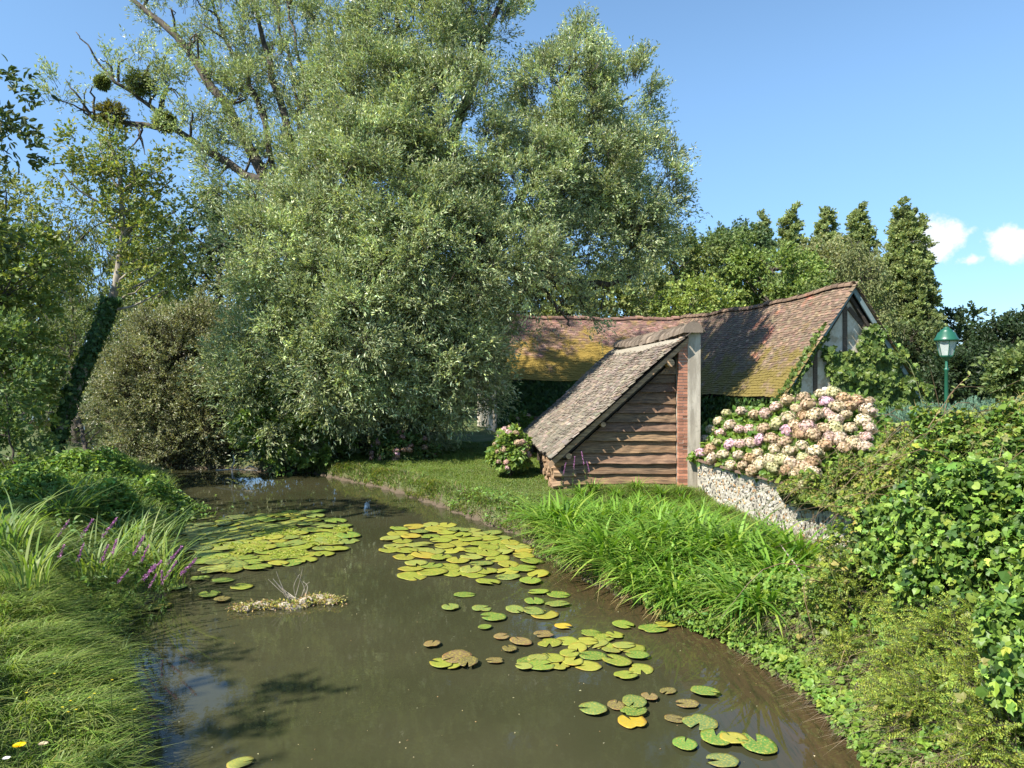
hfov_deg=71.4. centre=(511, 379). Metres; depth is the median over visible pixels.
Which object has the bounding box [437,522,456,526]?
lily pad
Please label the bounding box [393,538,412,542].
lily pad
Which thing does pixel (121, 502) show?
undergrowth
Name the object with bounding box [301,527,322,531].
lily pad
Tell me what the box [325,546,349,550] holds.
lily pad
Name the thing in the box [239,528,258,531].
lily pad
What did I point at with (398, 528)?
lily pad
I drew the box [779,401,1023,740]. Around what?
ivy hedge
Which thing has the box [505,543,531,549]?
lily pad
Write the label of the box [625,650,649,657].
lily pad
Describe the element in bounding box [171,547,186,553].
lily pad
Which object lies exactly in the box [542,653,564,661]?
lily pad
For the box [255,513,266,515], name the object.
lily pad
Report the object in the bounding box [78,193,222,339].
lime tree
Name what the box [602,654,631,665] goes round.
lily pad
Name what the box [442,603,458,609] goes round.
lily pad
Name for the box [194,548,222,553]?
lily pad
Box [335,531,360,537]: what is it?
lily pad
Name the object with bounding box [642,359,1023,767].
bramble thicket
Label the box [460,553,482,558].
lily pad
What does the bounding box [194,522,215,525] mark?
lily pad
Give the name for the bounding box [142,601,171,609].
lily pad
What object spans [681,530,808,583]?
daylily clump
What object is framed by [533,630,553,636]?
lily pad
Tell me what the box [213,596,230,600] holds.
lily pad
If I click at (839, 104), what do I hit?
sky
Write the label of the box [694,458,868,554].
flint wall
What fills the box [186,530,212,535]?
lily pad
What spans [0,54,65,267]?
walnut tree
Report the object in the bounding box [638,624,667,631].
lily pad
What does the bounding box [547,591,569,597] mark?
lily pad
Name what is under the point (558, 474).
firewood log
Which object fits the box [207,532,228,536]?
lily pad
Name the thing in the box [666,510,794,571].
daylily clump
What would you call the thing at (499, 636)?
lily pad
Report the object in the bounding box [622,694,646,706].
lily pad
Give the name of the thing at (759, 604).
daylily clump
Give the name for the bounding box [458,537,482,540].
lily pad
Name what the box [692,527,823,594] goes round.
daylily clump
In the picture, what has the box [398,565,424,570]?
lily pad
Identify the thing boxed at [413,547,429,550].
lily pad
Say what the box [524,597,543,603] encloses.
lily pad
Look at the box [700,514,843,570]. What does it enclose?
daylily clump
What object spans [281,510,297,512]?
lily pad
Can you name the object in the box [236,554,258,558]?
lily pad
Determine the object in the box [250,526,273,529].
lily pad
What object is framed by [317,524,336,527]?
lily pad
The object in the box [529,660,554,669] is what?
lily pad
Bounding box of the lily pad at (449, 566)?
[437,563,459,569]
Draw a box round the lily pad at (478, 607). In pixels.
[472,605,490,610]
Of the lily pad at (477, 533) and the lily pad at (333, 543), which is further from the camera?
the lily pad at (477, 533)
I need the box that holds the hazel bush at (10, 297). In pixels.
[0,209,81,455]
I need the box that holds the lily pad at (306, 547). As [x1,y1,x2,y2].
[291,545,312,549]
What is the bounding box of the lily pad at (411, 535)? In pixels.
[401,533,421,537]
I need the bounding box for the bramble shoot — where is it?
[928,371,971,427]
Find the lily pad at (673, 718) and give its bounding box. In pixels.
[664,714,682,722]
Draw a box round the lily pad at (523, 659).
[517,656,534,662]
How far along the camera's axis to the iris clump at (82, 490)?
11.40 m
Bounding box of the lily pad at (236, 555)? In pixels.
[225,551,244,556]
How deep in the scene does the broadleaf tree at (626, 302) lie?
39.27 m
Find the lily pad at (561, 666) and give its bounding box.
[551,662,569,668]
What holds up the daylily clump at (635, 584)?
on the ground at (258, 465)
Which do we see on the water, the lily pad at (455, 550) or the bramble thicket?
the lily pad at (455, 550)
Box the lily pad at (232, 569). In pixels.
[222,567,242,571]
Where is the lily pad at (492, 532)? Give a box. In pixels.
[483,530,501,534]
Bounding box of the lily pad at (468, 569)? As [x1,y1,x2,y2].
[459,565,481,572]
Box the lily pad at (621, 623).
[612,620,633,627]
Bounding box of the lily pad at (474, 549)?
[463,547,482,552]
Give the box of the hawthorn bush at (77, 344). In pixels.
[2,273,153,450]
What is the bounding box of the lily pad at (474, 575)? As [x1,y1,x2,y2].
[462,572,486,577]
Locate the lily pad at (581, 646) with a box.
[568,642,586,651]
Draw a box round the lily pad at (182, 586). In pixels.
[167,583,187,588]
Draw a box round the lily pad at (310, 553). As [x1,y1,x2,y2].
[302,551,320,556]
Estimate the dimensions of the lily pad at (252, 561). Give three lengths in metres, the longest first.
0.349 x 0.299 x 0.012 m
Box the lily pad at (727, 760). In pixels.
[706,753,738,766]
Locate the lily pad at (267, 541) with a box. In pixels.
[253,540,271,544]
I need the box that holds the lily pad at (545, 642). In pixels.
[538,638,561,646]
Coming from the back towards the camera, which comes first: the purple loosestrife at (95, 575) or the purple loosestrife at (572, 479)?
the purple loosestrife at (572, 479)
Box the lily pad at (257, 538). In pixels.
[248,536,263,540]
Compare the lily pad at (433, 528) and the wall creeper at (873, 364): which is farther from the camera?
the wall creeper at (873, 364)
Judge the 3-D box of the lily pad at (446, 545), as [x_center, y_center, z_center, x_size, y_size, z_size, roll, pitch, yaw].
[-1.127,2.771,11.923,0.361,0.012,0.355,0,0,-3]
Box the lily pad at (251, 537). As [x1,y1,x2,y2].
[233,536,254,540]
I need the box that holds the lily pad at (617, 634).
[606,631,623,637]
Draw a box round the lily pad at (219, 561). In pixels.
[203,558,233,563]
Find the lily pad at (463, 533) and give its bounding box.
[454,532,472,535]
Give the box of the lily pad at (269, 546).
[258,544,277,548]
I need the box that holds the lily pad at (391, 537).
[380,535,400,539]
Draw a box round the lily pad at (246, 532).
[235,531,256,534]
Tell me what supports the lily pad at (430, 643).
on the water
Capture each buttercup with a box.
[60,706,63,741]
[66,711,68,746]
[68,700,71,733]
[74,709,76,743]
[88,697,89,730]
[132,709,134,743]
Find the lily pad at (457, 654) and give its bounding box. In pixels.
[442,649,471,662]
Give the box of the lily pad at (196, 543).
[186,541,211,545]
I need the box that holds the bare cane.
[781,545,802,576]
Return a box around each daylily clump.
[490,490,601,540]
[506,500,626,570]
[510,495,560,528]
[516,486,618,541]
[522,505,688,600]
[523,502,685,583]
[528,519,631,577]
[529,492,586,517]
[537,489,599,505]
[537,497,610,528]
[537,511,643,556]
[546,495,654,524]
[559,505,619,533]
[562,486,610,503]
[563,534,674,589]
[564,511,731,599]
[566,481,588,500]
[572,499,637,514]
[574,502,624,536]
[574,510,694,549]
[578,478,605,493]
[580,495,614,509]
[582,502,670,544]
[582,512,689,564]
[587,542,681,613]
[589,493,655,531]
[589,500,724,562]
[592,492,628,505]
[595,511,771,566]
[596,485,635,500]
[597,492,675,525]
[598,496,637,513]
[600,489,720,524]
[601,531,724,595]
[609,492,658,513]
[611,505,733,545]
[613,506,693,531]
[616,490,667,509]
[618,552,724,629]
[621,478,652,491]
[623,497,702,527]
[625,522,734,578]
[627,546,728,610]
[628,500,754,550]
[629,487,660,502]
[629,510,702,530]
[634,498,771,537]
[638,480,681,500]
[642,505,808,565]
[643,507,750,552]
[647,492,677,503]
[651,535,790,582]
[652,553,753,614]
[654,550,802,638]
[661,551,802,611]
[665,490,700,504]
[665,559,759,622]
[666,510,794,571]
[667,500,712,518]
[670,485,686,496]
[678,547,760,587]
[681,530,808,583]
[683,558,814,641]
[686,506,741,525]
[687,527,783,567]
[691,497,717,510]
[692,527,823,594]
[697,559,802,619]
[699,498,740,514]
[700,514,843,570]
[705,513,757,530]
[712,511,849,572]
[719,525,817,575]
[720,509,827,565]
[723,516,810,539]
[747,538,821,587]
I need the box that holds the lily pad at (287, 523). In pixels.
[276,521,296,525]
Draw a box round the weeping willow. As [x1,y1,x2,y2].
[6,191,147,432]
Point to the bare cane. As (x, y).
(792, 560)
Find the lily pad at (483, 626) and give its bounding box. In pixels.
[478,624,491,628]
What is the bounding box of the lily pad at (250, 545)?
[241,543,258,548]
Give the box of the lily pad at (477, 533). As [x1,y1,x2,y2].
[471,531,487,535]
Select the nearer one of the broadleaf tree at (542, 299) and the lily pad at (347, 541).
the lily pad at (347, 541)
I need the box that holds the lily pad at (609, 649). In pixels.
[602,646,620,652]
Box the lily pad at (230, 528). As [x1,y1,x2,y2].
[222,526,238,529]
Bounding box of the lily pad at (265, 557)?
[253,555,276,560]
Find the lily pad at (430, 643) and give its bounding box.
[423,640,440,645]
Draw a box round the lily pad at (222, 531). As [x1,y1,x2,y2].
[210,529,228,532]
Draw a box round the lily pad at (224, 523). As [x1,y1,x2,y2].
[215,521,233,524]
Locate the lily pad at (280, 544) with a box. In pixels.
[275,542,293,546]
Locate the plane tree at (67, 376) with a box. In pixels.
[0,220,165,419]
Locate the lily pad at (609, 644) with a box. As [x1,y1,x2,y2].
[596,642,613,648]
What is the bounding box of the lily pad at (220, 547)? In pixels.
[212,545,234,549]
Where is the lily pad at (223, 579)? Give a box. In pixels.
[211,577,234,581]
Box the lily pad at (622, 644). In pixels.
[612,641,634,647]
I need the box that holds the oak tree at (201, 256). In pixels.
[135,174,287,345]
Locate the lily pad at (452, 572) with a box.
[442,569,463,576]
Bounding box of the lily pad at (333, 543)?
[324,542,343,544]
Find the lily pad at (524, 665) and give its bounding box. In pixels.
[515,662,532,668]
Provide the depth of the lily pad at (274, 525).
13.56 m
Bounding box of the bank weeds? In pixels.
[0,456,688,617]
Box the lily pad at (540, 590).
[528,589,548,592]
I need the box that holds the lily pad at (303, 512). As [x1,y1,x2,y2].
[294,510,309,513]
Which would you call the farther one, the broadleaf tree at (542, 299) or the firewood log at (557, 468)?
the broadleaf tree at (542, 299)
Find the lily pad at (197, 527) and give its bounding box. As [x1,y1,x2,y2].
[185,525,211,528]
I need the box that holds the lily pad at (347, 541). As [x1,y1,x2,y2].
[338,538,359,543]
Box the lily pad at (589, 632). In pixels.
[581,629,601,635]
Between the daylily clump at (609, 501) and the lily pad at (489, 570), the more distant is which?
the daylily clump at (609, 501)
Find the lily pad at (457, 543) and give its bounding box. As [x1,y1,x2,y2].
[449,540,470,546]
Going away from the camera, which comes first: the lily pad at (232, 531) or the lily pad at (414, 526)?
the lily pad at (232, 531)
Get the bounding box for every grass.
[0,450,184,767]
[282,441,829,597]
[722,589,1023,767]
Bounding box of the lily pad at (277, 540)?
[269,539,287,541]
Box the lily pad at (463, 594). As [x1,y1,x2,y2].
[454,592,474,596]
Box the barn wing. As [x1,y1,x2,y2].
[477,314,679,431]
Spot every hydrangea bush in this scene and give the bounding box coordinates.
[368,428,441,460]
[484,422,533,475]
[502,410,533,430]
[686,386,892,488]
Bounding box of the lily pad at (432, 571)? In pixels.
[417,568,447,574]
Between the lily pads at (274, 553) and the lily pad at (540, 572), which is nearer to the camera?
the lily pad at (540, 572)
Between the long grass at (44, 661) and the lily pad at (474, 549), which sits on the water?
the lily pad at (474, 549)
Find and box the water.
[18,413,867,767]
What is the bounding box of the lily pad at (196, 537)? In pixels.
[181,535,207,540]
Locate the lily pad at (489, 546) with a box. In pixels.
[478,544,499,549]
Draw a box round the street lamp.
[933,327,959,406]
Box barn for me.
[678,281,925,413]
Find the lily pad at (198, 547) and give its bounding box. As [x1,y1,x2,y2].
[187,545,213,549]
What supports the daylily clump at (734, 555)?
on the ground at (258, 465)
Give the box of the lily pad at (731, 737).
[720,732,747,742]
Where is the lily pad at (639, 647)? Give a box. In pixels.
[619,644,644,651]
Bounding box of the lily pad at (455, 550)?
[442,546,465,552]
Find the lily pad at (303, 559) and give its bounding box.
[295,557,317,561]
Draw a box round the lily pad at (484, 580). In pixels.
[476,578,500,583]
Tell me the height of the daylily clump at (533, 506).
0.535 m
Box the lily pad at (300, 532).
[293,531,307,533]
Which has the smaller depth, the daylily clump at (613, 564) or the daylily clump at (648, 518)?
the daylily clump at (613, 564)
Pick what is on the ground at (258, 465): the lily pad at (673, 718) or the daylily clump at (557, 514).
the daylily clump at (557, 514)
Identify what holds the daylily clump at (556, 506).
on the ground at (258, 465)
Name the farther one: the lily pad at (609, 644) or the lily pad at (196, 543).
the lily pad at (196, 543)
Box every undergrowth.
[0,461,79,507]
[35,447,126,484]
[52,473,158,533]
[74,445,216,502]
[120,474,233,525]
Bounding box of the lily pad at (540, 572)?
[527,569,548,576]
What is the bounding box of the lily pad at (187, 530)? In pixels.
[175,528,201,533]
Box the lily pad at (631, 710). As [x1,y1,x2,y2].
[620,705,646,715]
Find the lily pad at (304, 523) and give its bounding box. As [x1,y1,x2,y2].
[297,521,313,524]
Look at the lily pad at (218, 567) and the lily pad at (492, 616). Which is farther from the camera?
the lily pad at (218, 567)
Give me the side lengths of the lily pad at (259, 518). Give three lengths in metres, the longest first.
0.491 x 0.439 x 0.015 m
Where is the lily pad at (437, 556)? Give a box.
[430,554,452,559]
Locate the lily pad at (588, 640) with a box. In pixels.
[577,637,597,644]
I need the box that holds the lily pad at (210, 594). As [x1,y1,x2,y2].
[197,590,220,596]
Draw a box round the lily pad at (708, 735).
[701,728,729,744]
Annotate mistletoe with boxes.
[90,98,130,131]
[91,73,112,92]
[120,66,156,98]
[149,109,179,134]
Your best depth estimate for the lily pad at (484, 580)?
9.82 m
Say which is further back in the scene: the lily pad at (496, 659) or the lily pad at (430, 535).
the lily pad at (430, 535)
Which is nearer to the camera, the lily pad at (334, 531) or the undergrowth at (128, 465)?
the lily pad at (334, 531)
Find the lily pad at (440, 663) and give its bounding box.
[429,658,451,667]
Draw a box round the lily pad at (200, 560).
[190,558,213,563]
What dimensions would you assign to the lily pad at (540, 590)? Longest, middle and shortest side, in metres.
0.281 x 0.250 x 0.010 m
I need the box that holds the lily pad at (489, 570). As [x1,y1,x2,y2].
[477,567,497,573]
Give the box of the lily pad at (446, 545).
[434,543,455,547]
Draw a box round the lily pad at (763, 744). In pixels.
[737,732,777,753]
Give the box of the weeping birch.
[830,240,905,342]
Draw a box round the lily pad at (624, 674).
[614,670,637,678]
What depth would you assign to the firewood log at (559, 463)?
15.76 m
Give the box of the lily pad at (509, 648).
[502,645,516,650]
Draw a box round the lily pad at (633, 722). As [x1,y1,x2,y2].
[618,715,646,727]
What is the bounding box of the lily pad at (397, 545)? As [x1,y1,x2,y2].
[384,543,405,547]
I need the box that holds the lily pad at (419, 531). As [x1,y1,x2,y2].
[410,529,427,532]
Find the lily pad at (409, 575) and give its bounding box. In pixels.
[397,571,426,580]
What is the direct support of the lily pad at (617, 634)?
on the water
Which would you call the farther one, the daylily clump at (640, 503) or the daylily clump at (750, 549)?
the daylily clump at (640, 503)
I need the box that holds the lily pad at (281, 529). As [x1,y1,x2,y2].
[265,528,284,532]
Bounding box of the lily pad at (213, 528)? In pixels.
[201,526,224,531]
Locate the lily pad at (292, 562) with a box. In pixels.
[282,558,301,565]
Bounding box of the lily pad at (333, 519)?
[324,517,346,522]
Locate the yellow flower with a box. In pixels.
[13,741,25,767]
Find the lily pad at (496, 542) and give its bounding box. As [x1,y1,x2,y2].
[489,539,502,544]
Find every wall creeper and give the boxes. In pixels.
[775,322,830,408]
[820,323,936,417]
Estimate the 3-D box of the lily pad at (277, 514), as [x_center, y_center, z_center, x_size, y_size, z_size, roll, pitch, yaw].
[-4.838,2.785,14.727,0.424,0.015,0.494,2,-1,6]
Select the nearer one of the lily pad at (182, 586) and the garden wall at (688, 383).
the lily pad at (182, 586)
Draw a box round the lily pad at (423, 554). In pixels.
[411,551,433,557]
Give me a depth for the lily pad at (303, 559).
11.02 m
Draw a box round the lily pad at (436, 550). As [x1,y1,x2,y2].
[426,548,444,553]
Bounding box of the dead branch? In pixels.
[215,457,257,478]
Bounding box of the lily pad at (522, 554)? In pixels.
[513,552,534,557]
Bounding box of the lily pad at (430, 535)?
[421,534,439,537]
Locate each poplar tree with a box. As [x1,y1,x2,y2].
[750,208,776,302]
[774,200,808,284]
[809,205,842,270]
[838,200,880,285]
[870,196,947,361]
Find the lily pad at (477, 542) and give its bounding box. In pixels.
[469,541,489,544]
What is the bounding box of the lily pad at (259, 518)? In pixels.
[245,516,270,520]
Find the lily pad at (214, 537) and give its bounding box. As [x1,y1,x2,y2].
[207,534,223,538]
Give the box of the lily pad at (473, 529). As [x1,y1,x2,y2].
[466,528,481,531]
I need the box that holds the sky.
[0,0,1023,377]
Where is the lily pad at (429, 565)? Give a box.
[420,562,442,567]
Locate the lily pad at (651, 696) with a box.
[641,692,657,699]
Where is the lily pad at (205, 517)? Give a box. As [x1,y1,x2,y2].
[194,516,215,518]
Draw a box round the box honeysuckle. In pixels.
[799,531,1023,767]
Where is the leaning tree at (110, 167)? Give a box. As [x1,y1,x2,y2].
[24,108,196,442]
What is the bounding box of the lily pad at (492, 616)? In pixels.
[481,612,505,620]
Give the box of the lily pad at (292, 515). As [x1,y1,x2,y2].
[284,513,300,516]
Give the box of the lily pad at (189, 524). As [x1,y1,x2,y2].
[176,522,194,526]
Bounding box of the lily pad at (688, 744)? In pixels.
[672,736,697,749]
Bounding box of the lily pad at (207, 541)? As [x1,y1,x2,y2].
[199,539,219,543]
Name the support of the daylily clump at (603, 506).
on the ground at (258, 465)
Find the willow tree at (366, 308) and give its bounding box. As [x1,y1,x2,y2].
[12,0,712,477]
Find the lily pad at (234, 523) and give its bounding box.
[223,522,240,525]
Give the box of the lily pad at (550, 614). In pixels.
[530,610,558,618]
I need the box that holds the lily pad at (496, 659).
[486,657,502,662]
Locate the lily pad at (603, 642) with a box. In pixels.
[587,639,608,647]
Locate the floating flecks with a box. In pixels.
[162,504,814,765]
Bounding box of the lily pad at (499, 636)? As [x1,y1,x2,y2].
[493,633,509,638]
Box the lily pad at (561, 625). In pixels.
[554,623,571,627]
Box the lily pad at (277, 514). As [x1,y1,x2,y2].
[267,513,288,516]
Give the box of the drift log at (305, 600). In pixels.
[225,571,347,613]
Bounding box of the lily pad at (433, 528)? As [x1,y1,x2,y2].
[425,526,446,531]
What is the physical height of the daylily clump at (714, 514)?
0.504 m
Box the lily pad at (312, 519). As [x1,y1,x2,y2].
[303,518,321,520]
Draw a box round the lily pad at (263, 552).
[255,550,269,553]
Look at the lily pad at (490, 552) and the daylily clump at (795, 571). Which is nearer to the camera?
the daylily clump at (795, 571)
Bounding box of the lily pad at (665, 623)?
[655,621,676,626]
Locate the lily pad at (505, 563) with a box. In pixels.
[498,560,518,566]
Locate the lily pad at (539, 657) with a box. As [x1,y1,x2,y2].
[527,654,547,660]
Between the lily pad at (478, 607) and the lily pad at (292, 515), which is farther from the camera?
the lily pad at (292, 515)
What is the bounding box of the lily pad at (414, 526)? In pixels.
[404,524,424,528]
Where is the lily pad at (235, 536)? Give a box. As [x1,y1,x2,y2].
[224,534,250,538]
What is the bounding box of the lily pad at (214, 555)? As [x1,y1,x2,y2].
[208,553,229,558]
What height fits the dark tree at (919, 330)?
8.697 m
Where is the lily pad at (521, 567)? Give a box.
[509,564,536,570]
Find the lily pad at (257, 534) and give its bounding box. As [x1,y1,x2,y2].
[251,532,271,535]
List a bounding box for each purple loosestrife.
[42,519,69,570]
[51,544,65,583]
[59,519,92,575]
[68,543,84,597]
[77,517,117,583]
[90,544,108,598]
[99,569,128,611]
[104,538,117,589]
[109,560,161,622]
[115,535,144,600]
[123,563,155,614]
[130,544,148,596]
[138,574,156,617]
[140,545,182,601]
[144,561,176,625]
[152,562,194,606]
[154,557,197,619]
[160,570,168,614]
[572,458,574,496]
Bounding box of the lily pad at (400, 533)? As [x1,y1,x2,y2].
[387,531,408,535]
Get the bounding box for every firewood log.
[551,476,560,481]
[551,481,573,488]
[553,464,560,470]
[553,470,576,476]
[555,460,577,467]
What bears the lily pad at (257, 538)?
on the water
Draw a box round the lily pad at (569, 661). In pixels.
[562,656,582,664]
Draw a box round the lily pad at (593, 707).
[578,701,606,714]
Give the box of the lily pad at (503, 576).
[495,572,520,579]
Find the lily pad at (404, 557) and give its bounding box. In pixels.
[393,554,415,559]
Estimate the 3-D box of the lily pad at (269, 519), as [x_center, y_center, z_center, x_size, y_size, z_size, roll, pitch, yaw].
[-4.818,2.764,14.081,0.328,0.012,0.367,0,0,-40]
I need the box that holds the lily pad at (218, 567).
[197,564,230,572]
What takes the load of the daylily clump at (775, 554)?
on the ground at (258, 465)
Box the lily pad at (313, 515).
[306,513,324,517]
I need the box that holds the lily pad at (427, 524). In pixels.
[423,522,438,526]
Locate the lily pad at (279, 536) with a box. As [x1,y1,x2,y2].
[263,534,283,538]
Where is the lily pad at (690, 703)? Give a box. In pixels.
[676,699,698,706]
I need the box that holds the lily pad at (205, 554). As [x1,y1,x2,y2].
[194,552,213,557]
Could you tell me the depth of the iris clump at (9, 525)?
8.10 m
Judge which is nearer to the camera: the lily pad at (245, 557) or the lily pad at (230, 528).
the lily pad at (245, 557)
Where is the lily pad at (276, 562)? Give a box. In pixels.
[268,560,289,564]
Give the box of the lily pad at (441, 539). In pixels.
[430,537,452,541]
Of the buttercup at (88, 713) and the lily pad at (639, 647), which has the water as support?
the lily pad at (639, 647)
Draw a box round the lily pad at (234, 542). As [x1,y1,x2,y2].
[223,541,243,545]
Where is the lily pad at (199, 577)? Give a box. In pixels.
[190,575,209,579]
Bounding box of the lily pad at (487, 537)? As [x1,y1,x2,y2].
[475,535,500,539]
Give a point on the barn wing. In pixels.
(573, 352)
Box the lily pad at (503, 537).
[491,535,511,539]
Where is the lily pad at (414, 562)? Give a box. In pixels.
[404,560,427,565]
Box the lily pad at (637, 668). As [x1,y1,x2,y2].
[629,663,653,673]
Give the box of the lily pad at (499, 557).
[486,554,509,561]
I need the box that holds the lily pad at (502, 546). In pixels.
[498,544,509,548]
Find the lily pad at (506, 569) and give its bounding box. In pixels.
[497,567,518,573]
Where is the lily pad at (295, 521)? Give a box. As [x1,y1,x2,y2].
[287,520,300,522]
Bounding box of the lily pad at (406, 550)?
[397,547,417,552]
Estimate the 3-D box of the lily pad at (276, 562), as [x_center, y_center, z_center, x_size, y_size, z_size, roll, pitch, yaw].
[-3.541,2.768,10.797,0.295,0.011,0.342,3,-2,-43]
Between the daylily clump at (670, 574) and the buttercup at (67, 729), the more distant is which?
the daylily clump at (670, 574)
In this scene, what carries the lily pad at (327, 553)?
on the water
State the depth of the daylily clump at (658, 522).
10.61 m
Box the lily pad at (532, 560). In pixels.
[520,557,542,563]
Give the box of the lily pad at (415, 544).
[405,541,432,546]
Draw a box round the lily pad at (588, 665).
[575,660,601,670]
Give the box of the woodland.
[10,300,1012,400]
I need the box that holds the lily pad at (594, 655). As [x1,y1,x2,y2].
[579,651,606,659]
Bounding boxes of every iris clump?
[0,479,93,553]
[0,518,100,589]
[1,472,127,523]
[11,469,158,508]
[21,513,169,580]
[66,502,175,550]
[75,500,211,568]
[95,519,250,592]
[143,501,200,533]
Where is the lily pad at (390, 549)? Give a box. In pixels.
[379,546,400,552]
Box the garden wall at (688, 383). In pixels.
[609,321,704,487]
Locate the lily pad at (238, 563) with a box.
[226,560,248,567]
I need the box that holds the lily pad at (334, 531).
[328,529,347,532]
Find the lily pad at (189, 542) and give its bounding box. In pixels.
[176,540,193,545]
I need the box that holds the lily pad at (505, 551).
[497,549,513,553]
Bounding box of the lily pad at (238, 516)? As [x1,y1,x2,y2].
[225,514,251,518]
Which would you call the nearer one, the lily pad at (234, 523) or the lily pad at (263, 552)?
the lily pad at (263, 552)
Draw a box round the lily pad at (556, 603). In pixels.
[545,600,569,605]
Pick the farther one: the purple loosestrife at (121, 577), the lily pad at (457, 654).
the purple loosestrife at (121, 577)
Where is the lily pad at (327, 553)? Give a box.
[313,551,334,555]
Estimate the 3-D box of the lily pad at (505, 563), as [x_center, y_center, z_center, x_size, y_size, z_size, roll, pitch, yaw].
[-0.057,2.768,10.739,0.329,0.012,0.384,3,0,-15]
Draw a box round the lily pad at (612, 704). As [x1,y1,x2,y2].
[607,700,624,709]
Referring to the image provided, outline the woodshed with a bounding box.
[523,322,702,488]
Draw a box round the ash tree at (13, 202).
[0,154,86,407]
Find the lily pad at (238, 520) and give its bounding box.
[233,519,253,521]
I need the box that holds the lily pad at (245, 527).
[237,525,252,528]
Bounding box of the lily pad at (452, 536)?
[439,534,465,538]
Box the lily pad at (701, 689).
[690,685,719,694]
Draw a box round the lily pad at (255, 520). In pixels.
[241,519,257,522]
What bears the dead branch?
on the water
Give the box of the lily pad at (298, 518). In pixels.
[290,517,306,519]
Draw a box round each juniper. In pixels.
[882,399,953,438]
[907,395,999,428]
[966,397,1023,417]
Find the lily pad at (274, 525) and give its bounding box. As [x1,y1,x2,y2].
[265,524,283,526]
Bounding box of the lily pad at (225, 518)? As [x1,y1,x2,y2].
[219,517,239,519]
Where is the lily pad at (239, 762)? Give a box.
[226,756,253,767]
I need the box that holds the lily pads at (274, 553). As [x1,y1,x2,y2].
[211,525,352,559]
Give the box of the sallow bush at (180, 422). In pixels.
[76,282,275,470]
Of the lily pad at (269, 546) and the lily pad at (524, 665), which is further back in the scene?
the lily pad at (269, 546)
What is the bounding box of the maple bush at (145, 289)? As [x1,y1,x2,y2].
[49,230,196,425]
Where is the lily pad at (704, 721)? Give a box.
[682,713,717,729]
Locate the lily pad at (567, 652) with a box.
[560,649,579,656]
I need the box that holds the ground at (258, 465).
[0,395,1003,767]
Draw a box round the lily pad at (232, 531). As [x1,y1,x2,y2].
[218,530,238,533]
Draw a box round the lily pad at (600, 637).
[594,633,613,640]
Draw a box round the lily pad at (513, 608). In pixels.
[506,605,523,612]
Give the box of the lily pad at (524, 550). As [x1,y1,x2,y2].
[515,548,533,552]
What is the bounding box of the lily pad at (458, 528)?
[447,527,470,530]
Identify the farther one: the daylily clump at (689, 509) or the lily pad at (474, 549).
the daylily clump at (689, 509)
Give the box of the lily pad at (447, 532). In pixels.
[437,530,456,533]
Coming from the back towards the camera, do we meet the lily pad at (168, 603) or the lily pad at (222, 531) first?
the lily pad at (222, 531)
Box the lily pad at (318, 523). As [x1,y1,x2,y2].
[310,522,326,524]
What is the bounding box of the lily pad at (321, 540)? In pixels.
[314,537,340,542]
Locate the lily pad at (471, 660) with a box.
[458,655,477,665]
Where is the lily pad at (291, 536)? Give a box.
[281,535,299,538]
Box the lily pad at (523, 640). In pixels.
[510,637,531,644]
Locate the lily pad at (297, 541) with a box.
[283,539,309,544]
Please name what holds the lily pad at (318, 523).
on the water
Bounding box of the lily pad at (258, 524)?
[250,523,273,526]
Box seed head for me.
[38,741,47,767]
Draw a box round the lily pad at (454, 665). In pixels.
[449,663,459,668]
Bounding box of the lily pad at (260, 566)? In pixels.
[243,563,271,568]
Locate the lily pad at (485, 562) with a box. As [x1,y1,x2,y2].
[470,561,493,564]
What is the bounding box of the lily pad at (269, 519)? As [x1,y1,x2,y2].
[260,518,276,521]
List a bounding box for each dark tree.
[878,314,956,398]
[916,321,963,403]
[918,336,1021,406]
[935,304,997,403]
[965,311,1023,391]
[970,336,1023,403]
[987,304,1023,350]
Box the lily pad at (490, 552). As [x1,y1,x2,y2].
[476,549,500,555]
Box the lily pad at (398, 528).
[390,526,408,529]
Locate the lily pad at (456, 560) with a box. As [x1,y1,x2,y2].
[446,557,469,562]
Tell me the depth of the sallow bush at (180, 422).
22.27 m
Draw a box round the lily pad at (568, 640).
[557,636,577,644]
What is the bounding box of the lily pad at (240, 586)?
[230,583,252,589]
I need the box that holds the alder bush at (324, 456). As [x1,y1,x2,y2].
[217,371,362,476]
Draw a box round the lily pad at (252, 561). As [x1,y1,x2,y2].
[244,559,264,563]
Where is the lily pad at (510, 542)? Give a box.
[501,539,519,544]
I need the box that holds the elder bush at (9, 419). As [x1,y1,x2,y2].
[0,304,98,471]
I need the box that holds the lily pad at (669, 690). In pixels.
[660,687,675,693]
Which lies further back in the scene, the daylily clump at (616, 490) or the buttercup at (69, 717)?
the daylily clump at (616, 490)
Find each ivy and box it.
[45,295,122,456]
[496,380,577,429]
[700,394,775,426]
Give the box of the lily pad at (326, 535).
[314,532,333,536]
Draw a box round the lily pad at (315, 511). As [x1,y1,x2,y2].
[309,509,325,512]
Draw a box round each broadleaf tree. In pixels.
[426,258,527,414]
[500,241,583,315]
[534,264,660,317]
[586,253,679,317]
[637,223,731,315]
[642,269,749,317]
[668,224,771,306]
[711,215,779,269]
[719,240,836,306]
[759,269,844,298]
[787,232,864,283]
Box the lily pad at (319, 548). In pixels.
[312,546,333,549]
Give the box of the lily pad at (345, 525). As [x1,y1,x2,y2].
[330,524,351,528]
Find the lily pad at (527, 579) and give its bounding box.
[519,576,541,583]
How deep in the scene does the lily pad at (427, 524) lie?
13.74 m
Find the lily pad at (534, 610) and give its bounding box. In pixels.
[522,606,543,614]

